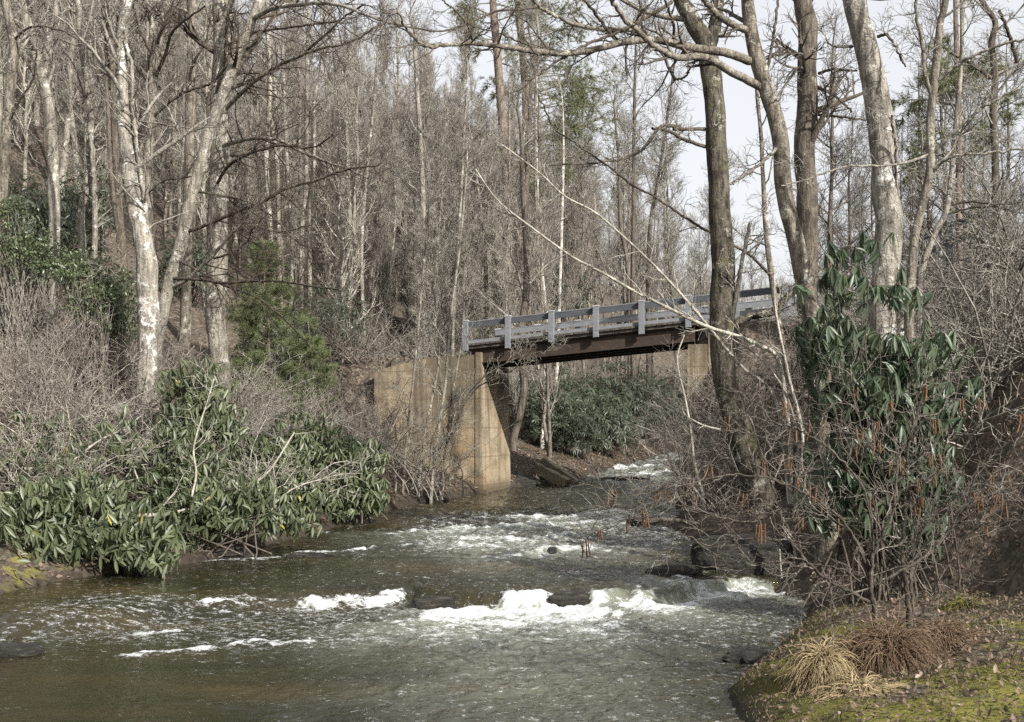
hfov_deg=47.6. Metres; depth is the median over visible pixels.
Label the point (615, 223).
bare tree
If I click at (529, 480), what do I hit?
boulder
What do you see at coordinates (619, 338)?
road bridge
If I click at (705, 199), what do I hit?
bare tree
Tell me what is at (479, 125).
bare sapling
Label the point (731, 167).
bare tree
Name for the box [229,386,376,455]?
bare shrub
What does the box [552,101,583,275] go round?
bare tree
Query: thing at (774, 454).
bare shrub
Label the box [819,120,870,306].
bare tree
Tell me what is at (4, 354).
bare shrub
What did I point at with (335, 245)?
bare sapling
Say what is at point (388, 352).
bare shrub
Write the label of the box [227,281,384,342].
bare shrub
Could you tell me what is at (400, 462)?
bare shrub
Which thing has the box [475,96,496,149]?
bare tree
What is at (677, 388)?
rhododendron
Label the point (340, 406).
bare shrub
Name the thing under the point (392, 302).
bare sapling
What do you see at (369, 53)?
bare tree
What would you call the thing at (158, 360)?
bare shrub
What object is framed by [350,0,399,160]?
bare tree
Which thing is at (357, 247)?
bare tree
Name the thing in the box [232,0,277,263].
bare tree
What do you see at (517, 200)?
bare sapling
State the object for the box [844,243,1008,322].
bare shrub
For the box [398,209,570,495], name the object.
bare sapling
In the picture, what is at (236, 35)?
bare tree
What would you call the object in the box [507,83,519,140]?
bare tree
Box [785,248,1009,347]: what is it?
bare shrub
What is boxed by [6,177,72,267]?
rhododendron
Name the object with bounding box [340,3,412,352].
bare tree
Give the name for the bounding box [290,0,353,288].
bare tree
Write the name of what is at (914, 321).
bare shrub
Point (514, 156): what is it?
bare sapling
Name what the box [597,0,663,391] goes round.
bare tree
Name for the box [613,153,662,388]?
bare tree
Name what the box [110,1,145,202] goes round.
bare tree
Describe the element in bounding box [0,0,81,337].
bare tree
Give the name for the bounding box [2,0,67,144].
bare tree
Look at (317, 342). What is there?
pine sapling
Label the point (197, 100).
bare tree
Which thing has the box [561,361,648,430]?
bare shrub
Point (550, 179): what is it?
bare sapling
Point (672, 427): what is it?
bare shrub
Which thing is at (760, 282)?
bare tree
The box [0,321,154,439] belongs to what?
bare shrub
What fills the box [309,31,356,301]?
bare tree
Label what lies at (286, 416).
bare shrub
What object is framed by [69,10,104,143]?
bare tree
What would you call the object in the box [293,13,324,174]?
bare tree
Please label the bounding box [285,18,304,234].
bare tree
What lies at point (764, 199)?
bare tree
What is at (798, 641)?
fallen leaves
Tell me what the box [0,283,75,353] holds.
bare shrub
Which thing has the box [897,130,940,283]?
bare tree
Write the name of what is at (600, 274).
bare tree
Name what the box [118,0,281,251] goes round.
bare tree
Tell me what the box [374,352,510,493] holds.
bridge abutment
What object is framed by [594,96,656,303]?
bare tree
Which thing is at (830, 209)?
bare tree
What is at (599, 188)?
bare sapling
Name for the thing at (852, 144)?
bare tree
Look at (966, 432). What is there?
bare shrub
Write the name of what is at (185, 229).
bare tree
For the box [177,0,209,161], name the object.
bare tree
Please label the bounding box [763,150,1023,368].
bare shrub
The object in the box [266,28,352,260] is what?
bare sapling
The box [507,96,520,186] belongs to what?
bare sapling
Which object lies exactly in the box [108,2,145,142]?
bare tree
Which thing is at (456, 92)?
bare sapling
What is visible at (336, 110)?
bare sapling
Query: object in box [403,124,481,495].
bare sapling
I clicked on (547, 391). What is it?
bare sapling
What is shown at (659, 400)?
rhododendron
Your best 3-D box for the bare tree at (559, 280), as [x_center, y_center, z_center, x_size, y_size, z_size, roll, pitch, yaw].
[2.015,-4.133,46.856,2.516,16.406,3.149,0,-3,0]
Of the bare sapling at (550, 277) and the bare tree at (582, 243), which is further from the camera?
the bare tree at (582, 243)
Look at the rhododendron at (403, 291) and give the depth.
66.24 m
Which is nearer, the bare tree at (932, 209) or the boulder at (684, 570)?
the boulder at (684, 570)
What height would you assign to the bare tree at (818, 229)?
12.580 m
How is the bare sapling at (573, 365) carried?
on the ground
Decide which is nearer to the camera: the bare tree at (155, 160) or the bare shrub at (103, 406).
the bare shrub at (103, 406)
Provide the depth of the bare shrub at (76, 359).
24.72 m
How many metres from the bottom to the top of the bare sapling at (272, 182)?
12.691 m
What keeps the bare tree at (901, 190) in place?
on the ground
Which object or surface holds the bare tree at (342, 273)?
on the ground
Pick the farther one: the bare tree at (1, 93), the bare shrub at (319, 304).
the bare tree at (1, 93)
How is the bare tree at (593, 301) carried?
on the ground
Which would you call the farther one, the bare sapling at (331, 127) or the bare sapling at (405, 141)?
the bare sapling at (331, 127)
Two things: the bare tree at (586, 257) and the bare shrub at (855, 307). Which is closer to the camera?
the bare shrub at (855, 307)
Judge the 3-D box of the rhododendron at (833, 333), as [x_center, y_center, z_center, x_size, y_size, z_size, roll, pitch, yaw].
[4.954,0.728,15.197,2.482,4.962,1.766,0,-3,0]
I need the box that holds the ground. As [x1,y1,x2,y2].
[0,64,1023,721]
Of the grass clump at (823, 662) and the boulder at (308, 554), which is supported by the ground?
the grass clump at (823, 662)
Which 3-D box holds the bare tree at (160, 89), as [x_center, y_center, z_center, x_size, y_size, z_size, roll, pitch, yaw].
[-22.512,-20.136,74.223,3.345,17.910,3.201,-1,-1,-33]
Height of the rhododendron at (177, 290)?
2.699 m
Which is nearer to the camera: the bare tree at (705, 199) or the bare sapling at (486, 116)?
the bare sapling at (486, 116)
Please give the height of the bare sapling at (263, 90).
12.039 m
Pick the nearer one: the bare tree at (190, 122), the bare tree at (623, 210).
the bare tree at (190, 122)
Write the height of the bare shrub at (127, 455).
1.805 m
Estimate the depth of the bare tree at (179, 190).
53.13 m
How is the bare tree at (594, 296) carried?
on the ground
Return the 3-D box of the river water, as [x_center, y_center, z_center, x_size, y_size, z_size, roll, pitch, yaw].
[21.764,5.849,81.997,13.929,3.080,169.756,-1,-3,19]
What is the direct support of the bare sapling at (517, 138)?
on the ground
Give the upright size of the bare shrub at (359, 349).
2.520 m
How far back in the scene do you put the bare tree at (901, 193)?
65.42 m
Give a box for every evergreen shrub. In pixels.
[0,183,78,360]
[43,241,136,425]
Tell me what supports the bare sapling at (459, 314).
on the ground
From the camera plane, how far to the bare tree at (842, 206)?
63.40 m
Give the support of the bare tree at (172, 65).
on the ground
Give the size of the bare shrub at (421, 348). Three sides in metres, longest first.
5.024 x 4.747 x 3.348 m
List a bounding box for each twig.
[779,549,781,577]
[987,614,1023,638]
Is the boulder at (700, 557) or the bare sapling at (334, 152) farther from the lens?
the bare sapling at (334, 152)
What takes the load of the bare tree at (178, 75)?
on the ground
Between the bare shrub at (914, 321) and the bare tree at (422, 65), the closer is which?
the bare shrub at (914, 321)
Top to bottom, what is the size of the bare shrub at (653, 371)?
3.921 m
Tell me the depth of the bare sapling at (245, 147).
55.57 m
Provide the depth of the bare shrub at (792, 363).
29.02 m
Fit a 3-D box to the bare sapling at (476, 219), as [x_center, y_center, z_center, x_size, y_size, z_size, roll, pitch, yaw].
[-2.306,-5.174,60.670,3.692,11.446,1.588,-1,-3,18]
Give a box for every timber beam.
[531,462,570,485]
[540,457,579,483]
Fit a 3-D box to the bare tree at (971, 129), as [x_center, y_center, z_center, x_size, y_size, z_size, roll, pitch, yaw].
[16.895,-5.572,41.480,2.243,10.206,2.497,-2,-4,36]
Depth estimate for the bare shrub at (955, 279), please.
27.00 m
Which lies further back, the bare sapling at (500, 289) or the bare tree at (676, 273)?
the bare tree at (676, 273)
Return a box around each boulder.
[0,642,44,657]
[215,545,254,558]
[286,552,335,557]
[410,595,456,609]
[413,493,448,503]
[513,473,537,486]
[546,590,590,606]
[547,547,556,553]
[598,476,649,480]
[627,516,671,526]
[645,564,703,576]
[690,534,793,574]
[722,649,771,663]
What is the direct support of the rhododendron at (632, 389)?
on the ground
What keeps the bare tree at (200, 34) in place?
on the ground
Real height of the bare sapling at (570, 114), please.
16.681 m
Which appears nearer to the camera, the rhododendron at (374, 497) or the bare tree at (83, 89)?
the rhododendron at (374, 497)
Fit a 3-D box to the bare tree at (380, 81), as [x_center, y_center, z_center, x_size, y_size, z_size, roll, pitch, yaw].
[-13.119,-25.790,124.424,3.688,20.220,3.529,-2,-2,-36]
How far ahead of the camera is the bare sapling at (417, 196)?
57.66 m
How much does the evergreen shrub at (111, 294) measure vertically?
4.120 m
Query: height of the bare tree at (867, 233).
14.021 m
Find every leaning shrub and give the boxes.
[461,140,812,508]
[625,335,720,502]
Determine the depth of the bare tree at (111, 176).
27.29 m
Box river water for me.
[0,452,808,721]
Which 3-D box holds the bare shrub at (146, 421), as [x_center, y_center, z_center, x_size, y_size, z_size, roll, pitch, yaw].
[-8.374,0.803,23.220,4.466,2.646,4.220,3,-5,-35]
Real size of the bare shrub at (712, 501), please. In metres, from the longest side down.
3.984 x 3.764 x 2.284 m
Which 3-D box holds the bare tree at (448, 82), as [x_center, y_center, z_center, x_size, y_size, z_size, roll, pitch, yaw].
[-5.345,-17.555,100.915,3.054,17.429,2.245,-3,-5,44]
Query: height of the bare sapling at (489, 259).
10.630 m
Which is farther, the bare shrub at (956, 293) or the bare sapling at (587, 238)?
the bare sapling at (587, 238)
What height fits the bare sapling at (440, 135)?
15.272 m
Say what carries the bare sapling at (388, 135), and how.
on the ground
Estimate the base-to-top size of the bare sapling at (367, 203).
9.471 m
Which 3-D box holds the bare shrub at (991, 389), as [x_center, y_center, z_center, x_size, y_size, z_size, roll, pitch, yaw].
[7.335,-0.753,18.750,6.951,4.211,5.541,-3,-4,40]
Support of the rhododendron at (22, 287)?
on the ground
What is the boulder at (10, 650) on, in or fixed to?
in the river water
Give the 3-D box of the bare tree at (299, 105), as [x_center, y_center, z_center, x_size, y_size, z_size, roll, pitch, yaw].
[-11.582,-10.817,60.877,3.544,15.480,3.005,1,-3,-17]
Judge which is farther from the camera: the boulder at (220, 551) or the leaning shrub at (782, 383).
the boulder at (220, 551)
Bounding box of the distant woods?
[14,1,990,320]
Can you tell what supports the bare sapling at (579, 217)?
on the ground
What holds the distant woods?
on the ground
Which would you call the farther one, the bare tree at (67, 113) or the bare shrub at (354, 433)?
the bare tree at (67, 113)
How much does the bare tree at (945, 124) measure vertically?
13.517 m
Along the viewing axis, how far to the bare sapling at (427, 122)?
53.47 m
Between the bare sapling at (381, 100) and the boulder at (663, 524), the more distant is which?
the bare sapling at (381, 100)
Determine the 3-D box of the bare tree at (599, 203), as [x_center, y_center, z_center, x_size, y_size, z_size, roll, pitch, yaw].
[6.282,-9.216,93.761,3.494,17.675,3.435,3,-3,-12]
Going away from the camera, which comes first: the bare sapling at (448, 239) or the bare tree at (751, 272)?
the bare sapling at (448, 239)
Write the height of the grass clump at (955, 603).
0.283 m
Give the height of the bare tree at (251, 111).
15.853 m
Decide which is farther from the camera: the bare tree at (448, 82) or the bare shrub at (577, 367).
the bare tree at (448, 82)
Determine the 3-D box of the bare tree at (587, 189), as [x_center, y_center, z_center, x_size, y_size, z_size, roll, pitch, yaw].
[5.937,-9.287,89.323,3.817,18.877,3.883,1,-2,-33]
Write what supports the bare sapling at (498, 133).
on the ground
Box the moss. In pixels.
[732,600,1023,721]
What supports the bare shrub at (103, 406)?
on the ground
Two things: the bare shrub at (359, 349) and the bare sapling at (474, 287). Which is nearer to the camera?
the bare shrub at (359, 349)
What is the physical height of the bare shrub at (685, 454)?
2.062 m
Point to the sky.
(739, 99)
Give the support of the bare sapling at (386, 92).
on the ground
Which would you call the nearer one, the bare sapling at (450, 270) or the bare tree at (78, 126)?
the bare sapling at (450, 270)
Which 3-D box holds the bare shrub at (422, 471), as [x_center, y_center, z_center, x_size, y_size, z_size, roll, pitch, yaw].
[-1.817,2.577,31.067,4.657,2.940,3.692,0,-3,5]
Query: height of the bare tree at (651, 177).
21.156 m
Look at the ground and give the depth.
18.64 m
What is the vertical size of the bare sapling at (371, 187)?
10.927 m
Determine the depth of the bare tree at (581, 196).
110.63 m
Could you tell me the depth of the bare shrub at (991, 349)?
18.14 m
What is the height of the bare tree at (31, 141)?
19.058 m
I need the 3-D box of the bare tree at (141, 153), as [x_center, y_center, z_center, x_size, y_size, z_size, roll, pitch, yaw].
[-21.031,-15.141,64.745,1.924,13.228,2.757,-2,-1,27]
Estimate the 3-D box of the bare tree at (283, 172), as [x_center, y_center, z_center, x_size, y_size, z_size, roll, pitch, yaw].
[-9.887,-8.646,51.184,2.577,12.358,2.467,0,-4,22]
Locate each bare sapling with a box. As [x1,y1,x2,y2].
[233,96,266,248]
[239,60,292,239]
[252,34,317,277]
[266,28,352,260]
[284,131,340,286]
[286,23,406,353]
[290,81,325,227]
[290,115,355,309]
[300,47,382,283]
[310,29,394,208]
[317,71,358,294]
[317,102,390,285]
[319,59,405,156]
[328,90,408,358]
[336,92,359,313]
[340,83,403,308]
[340,126,396,311]
[346,53,391,152]
[347,39,458,327]
[348,86,388,310]
[353,128,373,292]
[355,74,410,191]
[355,116,390,327]
[361,37,429,258]
[364,116,396,329]
[370,137,462,495]
[372,61,464,277]
[372,93,400,254]
[380,81,448,292]
[386,59,438,333]
[387,190,405,315]
[389,198,420,348]
[390,113,506,355]
[390,182,450,359]
[391,98,444,321]
[392,146,455,337]
[394,141,456,303]
[396,40,480,342]
[397,86,408,141]
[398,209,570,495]
[399,154,471,355]
[401,112,478,356]
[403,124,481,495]
[404,98,498,503]
[406,51,438,237]
[423,62,481,261]
[423,63,490,254]
[426,92,462,356]
[430,103,449,199]
[434,195,474,353]
[437,204,494,353]
[440,64,520,184]
[441,100,497,354]
[442,109,463,272]
[444,72,516,172]
[444,156,497,315]
[445,91,489,292]
[456,191,511,339]
[469,164,491,317]
[473,123,574,312]
[473,216,550,372]
[477,88,575,297]
[478,185,521,420]
[479,118,567,384]
[485,142,602,409]
[486,110,573,292]
[486,160,520,279]
[487,224,516,335]
[491,111,572,240]
[491,118,550,370]
[491,186,553,365]
[496,165,533,287]
[497,42,568,457]
[497,176,542,253]
[500,201,555,386]
[506,107,584,256]
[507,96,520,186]
[512,197,552,384]
[513,122,519,177]
[517,179,573,369]
[518,178,585,376]
[518,246,558,385]
[532,206,587,377]
[533,129,602,280]
[533,185,558,368]
[543,186,577,278]
[558,171,598,330]
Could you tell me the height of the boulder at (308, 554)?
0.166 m
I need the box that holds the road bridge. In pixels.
[462,283,836,367]
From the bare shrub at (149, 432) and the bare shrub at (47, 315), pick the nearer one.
the bare shrub at (149, 432)
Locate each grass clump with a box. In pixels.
[774,631,870,695]
[804,653,912,702]
[828,592,965,678]
[889,594,1004,657]
[935,586,992,611]
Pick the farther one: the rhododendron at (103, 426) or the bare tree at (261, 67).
the bare tree at (261, 67)
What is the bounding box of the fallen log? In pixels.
[644,517,698,524]
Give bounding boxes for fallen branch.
[0,396,156,471]
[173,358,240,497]
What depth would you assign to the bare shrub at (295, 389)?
33.34 m
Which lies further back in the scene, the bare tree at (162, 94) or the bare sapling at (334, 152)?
the bare tree at (162, 94)
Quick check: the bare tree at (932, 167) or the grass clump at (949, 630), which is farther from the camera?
the bare tree at (932, 167)
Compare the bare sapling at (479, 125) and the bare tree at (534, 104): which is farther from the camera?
the bare sapling at (479, 125)
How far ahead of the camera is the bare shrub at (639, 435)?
61.36 m
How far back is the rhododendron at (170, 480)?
21.82 m
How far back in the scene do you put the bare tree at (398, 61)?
88.86 m
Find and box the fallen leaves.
[0,307,1023,721]
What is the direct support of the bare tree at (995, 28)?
on the ground
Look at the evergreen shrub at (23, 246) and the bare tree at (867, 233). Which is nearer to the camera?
the evergreen shrub at (23, 246)
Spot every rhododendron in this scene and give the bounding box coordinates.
[0,404,143,519]
[0,468,184,578]
[5,259,61,321]
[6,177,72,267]
[9,170,91,258]
[60,170,126,246]
[125,357,249,520]
[143,472,322,559]
[156,231,233,305]
[211,411,352,521]
[233,310,314,381]
[278,434,392,523]
[391,258,409,306]
[509,376,559,432]
[516,379,579,445]
[528,362,589,395]
[528,379,612,445]
[539,401,607,459]
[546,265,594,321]
[557,376,642,444]
[573,360,662,447]
[577,392,638,456]
[614,374,683,439]
[639,376,686,435]
[656,366,687,430]
[789,230,983,609]
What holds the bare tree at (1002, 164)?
on the ground
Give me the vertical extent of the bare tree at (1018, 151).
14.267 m
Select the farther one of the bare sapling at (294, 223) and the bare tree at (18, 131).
the bare tree at (18, 131)
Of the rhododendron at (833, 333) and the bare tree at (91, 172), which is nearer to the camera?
the rhododendron at (833, 333)
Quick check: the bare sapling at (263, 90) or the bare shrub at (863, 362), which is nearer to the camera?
the bare shrub at (863, 362)
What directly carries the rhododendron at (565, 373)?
on the ground
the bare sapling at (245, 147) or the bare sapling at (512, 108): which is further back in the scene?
the bare sapling at (512, 108)
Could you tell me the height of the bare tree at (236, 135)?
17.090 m
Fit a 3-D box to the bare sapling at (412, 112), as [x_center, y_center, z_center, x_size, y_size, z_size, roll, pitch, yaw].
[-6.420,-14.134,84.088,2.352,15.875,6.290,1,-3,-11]
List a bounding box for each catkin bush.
[560,370,1023,656]
[745,332,1023,637]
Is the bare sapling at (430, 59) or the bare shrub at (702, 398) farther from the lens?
the bare sapling at (430, 59)
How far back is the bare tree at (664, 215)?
85.36 m
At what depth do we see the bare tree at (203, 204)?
45.05 m
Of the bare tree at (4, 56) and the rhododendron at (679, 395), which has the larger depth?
the rhododendron at (679, 395)
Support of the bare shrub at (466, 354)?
on the ground
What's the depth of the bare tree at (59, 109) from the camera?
58.88 m
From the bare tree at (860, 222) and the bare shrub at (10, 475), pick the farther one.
the bare tree at (860, 222)
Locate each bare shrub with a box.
[0,277,116,399]
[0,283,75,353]
[0,306,136,398]
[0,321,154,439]
[0,332,192,452]
[0,348,167,452]
[0,375,126,487]
[0,381,216,497]
[0,392,157,506]
[0,394,108,506]
[1,418,161,493]
[2,309,187,410]
[5,254,159,361]
[23,304,213,411]
[109,339,384,456]
[158,332,301,448]
[168,347,321,426]
[188,405,370,509]
[217,388,328,454]
[218,384,350,463]
[223,364,387,444]
[223,423,376,511]
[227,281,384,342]
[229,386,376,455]
[234,363,345,414]
[260,386,403,471]
[271,282,437,359]
[282,283,373,359]
[296,292,398,366]
[299,376,436,488]
[323,370,466,464]
[327,391,397,442]
[337,388,510,492]
[352,324,459,359]
[358,405,527,500]
[367,311,539,410]
[550,355,633,384]
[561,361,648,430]
[563,365,595,399]
[567,355,669,390]
[607,354,683,387]
[613,370,783,458]
[629,386,686,444]
[634,401,784,476]
[642,335,781,425]
[642,417,794,512]
[677,407,796,507]
[681,388,812,479]
[684,379,813,450]
[735,314,848,393]
[745,161,1023,416]
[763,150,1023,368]
[767,266,989,409]
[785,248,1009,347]
[788,329,1023,475]
[792,243,982,326]
[820,201,1023,397]
[830,269,985,351]
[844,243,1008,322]
[850,194,1023,324]
[852,217,1018,319]
[863,75,1023,320]
[933,230,1015,317]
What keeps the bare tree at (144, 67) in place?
on the ground
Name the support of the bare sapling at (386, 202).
on the ground
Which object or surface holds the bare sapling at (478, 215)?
on the ground
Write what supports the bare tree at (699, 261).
on the ground
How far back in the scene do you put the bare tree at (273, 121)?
70.87 m
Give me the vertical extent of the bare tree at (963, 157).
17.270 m
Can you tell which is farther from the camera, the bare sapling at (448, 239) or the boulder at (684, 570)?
the bare sapling at (448, 239)
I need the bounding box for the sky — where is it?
[31,0,1023,320]
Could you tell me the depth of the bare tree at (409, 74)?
132.69 m
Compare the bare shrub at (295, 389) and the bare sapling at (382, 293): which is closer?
the bare shrub at (295, 389)
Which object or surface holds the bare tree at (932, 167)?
on the ground
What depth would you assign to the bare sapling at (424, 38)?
84.82 m
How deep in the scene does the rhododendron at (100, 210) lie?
43.99 m
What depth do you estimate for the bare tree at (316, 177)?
64.34 m
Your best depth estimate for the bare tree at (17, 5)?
63.66 m
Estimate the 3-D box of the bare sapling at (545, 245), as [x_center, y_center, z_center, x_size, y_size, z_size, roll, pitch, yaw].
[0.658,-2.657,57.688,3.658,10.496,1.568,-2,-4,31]
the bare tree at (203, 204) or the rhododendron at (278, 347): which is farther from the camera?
the bare tree at (203, 204)
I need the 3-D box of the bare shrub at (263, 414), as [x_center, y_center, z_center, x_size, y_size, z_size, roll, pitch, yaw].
[-5.758,0.692,24.748,5.230,2.737,4.980,-1,-3,17]
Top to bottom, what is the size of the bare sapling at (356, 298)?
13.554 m
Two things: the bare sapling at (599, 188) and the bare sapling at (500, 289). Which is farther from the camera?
the bare sapling at (599, 188)
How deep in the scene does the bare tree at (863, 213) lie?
66.16 m
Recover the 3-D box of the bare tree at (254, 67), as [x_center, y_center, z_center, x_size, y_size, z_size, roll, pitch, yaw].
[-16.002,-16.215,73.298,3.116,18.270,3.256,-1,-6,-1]
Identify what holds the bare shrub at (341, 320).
on the ground
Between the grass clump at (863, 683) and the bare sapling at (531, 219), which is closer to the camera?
the grass clump at (863, 683)
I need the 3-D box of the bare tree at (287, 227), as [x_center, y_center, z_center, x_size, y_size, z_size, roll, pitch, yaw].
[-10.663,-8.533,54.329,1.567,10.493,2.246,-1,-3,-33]
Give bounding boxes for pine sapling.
[202,239,337,420]
[261,315,341,437]
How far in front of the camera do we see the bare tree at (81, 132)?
74.48 m
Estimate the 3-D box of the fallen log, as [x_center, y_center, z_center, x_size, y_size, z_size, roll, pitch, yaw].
[3.451,3.386,24.187,1.518,0.236,0.115,-1,-4,20]
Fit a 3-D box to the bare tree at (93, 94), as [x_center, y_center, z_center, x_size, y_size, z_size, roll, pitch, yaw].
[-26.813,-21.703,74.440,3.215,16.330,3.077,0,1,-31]
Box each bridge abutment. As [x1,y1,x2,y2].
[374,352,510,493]
[687,333,736,438]
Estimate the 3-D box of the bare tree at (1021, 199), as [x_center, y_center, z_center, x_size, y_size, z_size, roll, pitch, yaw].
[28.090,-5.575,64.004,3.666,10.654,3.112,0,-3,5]
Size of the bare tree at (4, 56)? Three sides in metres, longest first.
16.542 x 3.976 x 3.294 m
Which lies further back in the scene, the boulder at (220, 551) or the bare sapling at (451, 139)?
the bare sapling at (451, 139)
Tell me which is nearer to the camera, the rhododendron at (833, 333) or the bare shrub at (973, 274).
the rhododendron at (833, 333)
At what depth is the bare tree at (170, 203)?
57.84 m
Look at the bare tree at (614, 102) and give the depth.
70.60 m
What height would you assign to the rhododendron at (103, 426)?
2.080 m
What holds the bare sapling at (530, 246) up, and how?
on the ground
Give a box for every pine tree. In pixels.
[445,0,553,380]
[477,0,621,248]
[890,0,1023,295]
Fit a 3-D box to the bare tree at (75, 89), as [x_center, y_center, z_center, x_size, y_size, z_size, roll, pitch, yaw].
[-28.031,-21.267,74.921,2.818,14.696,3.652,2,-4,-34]
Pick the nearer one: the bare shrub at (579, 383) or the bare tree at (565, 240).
the bare shrub at (579, 383)
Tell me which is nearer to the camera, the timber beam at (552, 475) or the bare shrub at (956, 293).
the bare shrub at (956, 293)
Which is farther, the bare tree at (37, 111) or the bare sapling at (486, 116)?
the bare sapling at (486, 116)
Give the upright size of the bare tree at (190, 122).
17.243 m
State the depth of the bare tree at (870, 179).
75.02 m
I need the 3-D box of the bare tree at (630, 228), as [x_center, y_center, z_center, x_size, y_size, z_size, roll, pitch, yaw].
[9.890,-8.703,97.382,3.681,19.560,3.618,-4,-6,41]
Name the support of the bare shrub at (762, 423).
on the ground
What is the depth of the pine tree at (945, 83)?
44.46 m
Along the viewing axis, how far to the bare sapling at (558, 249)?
74.28 m
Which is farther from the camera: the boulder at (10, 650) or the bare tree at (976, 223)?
the bare tree at (976, 223)
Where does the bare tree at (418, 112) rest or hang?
on the ground
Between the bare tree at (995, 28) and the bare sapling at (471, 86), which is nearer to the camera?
the bare tree at (995, 28)
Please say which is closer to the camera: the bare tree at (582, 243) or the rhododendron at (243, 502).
the rhododendron at (243, 502)
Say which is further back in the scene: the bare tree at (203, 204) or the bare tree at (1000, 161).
the bare tree at (1000, 161)
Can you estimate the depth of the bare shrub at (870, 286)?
30.13 m
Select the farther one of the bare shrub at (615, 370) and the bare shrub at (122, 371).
the bare shrub at (615, 370)
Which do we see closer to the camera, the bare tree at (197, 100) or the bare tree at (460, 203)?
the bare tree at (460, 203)
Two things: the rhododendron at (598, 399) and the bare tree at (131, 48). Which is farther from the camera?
the bare tree at (131, 48)
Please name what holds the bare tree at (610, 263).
on the ground
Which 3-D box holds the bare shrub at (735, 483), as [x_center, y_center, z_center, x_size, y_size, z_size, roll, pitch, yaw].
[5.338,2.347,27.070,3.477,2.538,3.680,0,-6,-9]
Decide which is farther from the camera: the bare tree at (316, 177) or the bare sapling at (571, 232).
the bare sapling at (571, 232)
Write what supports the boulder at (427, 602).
in the river water
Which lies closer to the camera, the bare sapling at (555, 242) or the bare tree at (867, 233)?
the bare tree at (867, 233)
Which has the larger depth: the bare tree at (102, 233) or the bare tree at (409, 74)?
the bare tree at (409, 74)
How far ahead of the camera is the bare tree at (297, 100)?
73.89 m
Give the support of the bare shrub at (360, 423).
on the ground
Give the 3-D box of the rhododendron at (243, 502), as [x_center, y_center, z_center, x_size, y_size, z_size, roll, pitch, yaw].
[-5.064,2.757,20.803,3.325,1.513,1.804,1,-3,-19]
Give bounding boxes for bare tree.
[0,0,19,94]
[0,0,42,194]
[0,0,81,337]
[0,0,108,348]
[0,2,20,78]
[0,9,7,133]
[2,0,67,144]
[12,0,18,112]
[13,0,70,144]
[15,0,40,108]
[15,0,52,125]
[17,0,73,133]
[28,0,128,333]
[31,6,81,130]
[34,0,101,197]
[36,0,103,197]
[49,0,239,470]
[58,0,109,231]
[58,0,121,369]
[61,11,97,135]
[63,1,121,256]
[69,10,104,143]
[70,29,102,132]
[71,8,87,125]
[76,0,148,385]
[76,8,102,143]
[78,7,104,164]
[100,1,173,207]
[102,1,144,109]
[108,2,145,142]
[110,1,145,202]
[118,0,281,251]
[120,1,156,159]
[129,2,166,177]
[133,3,172,144]
[138,0,410,406]
[139,0,207,230]
[139,0,233,346]
[139,15,157,154]
[143,2,174,176]
[144,1,186,177]
[151,1,184,233]
[151,12,185,239]
[154,31,173,198]
[156,0,196,180]
[156,7,207,234]
[157,0,184,170]
[157,0,411,411]
[169,0,235,305]
[173,42,203,210]
[175,1,203,216]
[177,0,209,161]
[181,3,213,240]
[185,0,210,109]
[197,0,247,193]
[205,14,235,190]
[207,0,262,189]
[227,14,256,264]
[228,0,252,242]
[228,0,270,267]
[229,0,303,333]
[230,0,266,263]
[231,3,249,118]
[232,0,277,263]
[235,0,308,325]
[237,2,276,238]
[249,10,280,236]
[250,7,308,270]
[252,42,288,239]
[252,58,293,239]
[254,0,318,335]
[259,31,323,299]
[260,0,311,197]
[266,72,304,281]
[269,0,330,314]
[271,7,322,216]
[275,2,316,249]
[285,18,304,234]
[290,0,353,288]
[291,0,358,313]
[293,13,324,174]
[295,0,377,353]
[296,57,329,290]
[300,15,388,326]
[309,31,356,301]
[326,23,370,167]
[330,9,383,357]
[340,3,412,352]
[345,0,369,93]
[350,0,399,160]
[351,0,841,562]
[362,45,376,124]
[369,0,428,247]
[372,0,460,356]
[372,32,391,115]
[396,23,420,151]
[402,20,437,154]
[440,0,485,355]
[442,59,460,130]
[442,83,509,338]
[467,43,573,451]
[473,34,538,314]
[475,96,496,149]
[501,0,551,417]
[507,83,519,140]
[511,0,578,382]
[515,38,574,448]
[522,0,818,514]
[527,29,808,496]
[537,68,589,444]
[542,78,591,375]
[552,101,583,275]
[561,73,606,385]
[569,111,604,318]
[570,173,593,326]
[572,121,610,327]
[575,142,613,327]
[583,141,611,370]
[585,168,608,304]
[586,51,642,383]
[587,223,600,307]
[591,103,661,414]
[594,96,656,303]
[596,180,625,360]
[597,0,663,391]
[600,129,644,374]
[600,155,642,360]
[612,146,646,368]
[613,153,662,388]
[635,131,675,376]
[636,136,694,388]
[638,14,694,400]
[640,73,697,429]
[640,183,673,378]
[656,220,684,319]
[679,182,732,322]
[681,202,710,323]
[684,245,711,352]
[701,145,748,302]
[734,217,767,319]
[745,0,1023,554]
[751,252,766,318]
[754,0,890,353]
[768,0,881,309]
[777,152,840,309]
[783,79,868,310]
[803,0,935,525]
[817,109,873,308]
[818,197,841,301]
[818,199,847,277]
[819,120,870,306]
[824,182,867,308]
[832,144,873,309]
[835,171,874,309]
[840,134,903,308]
[845,104,909,257]
[874,120,917,267]
[891,42,955,292]
[896,0,1013,284]
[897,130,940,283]
[898,165,934,295]
[899,91,941,266]
[901,0,1023,444]
[902,174,933,265]
[909,176,937,276]
[912,40,984,295]
[932,67,986,297]
[932,88,1013,287]
[937,63,1009,291]
[941,0,1023,263]
[955,27,1023,275]
[956,70,1020,277]
[966,97,1019,252]
[979,115,1023,260]
[1004,170,1023,254]
[1012,126,1023,235]
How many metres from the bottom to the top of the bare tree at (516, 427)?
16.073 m
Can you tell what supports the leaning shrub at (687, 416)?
on the ground

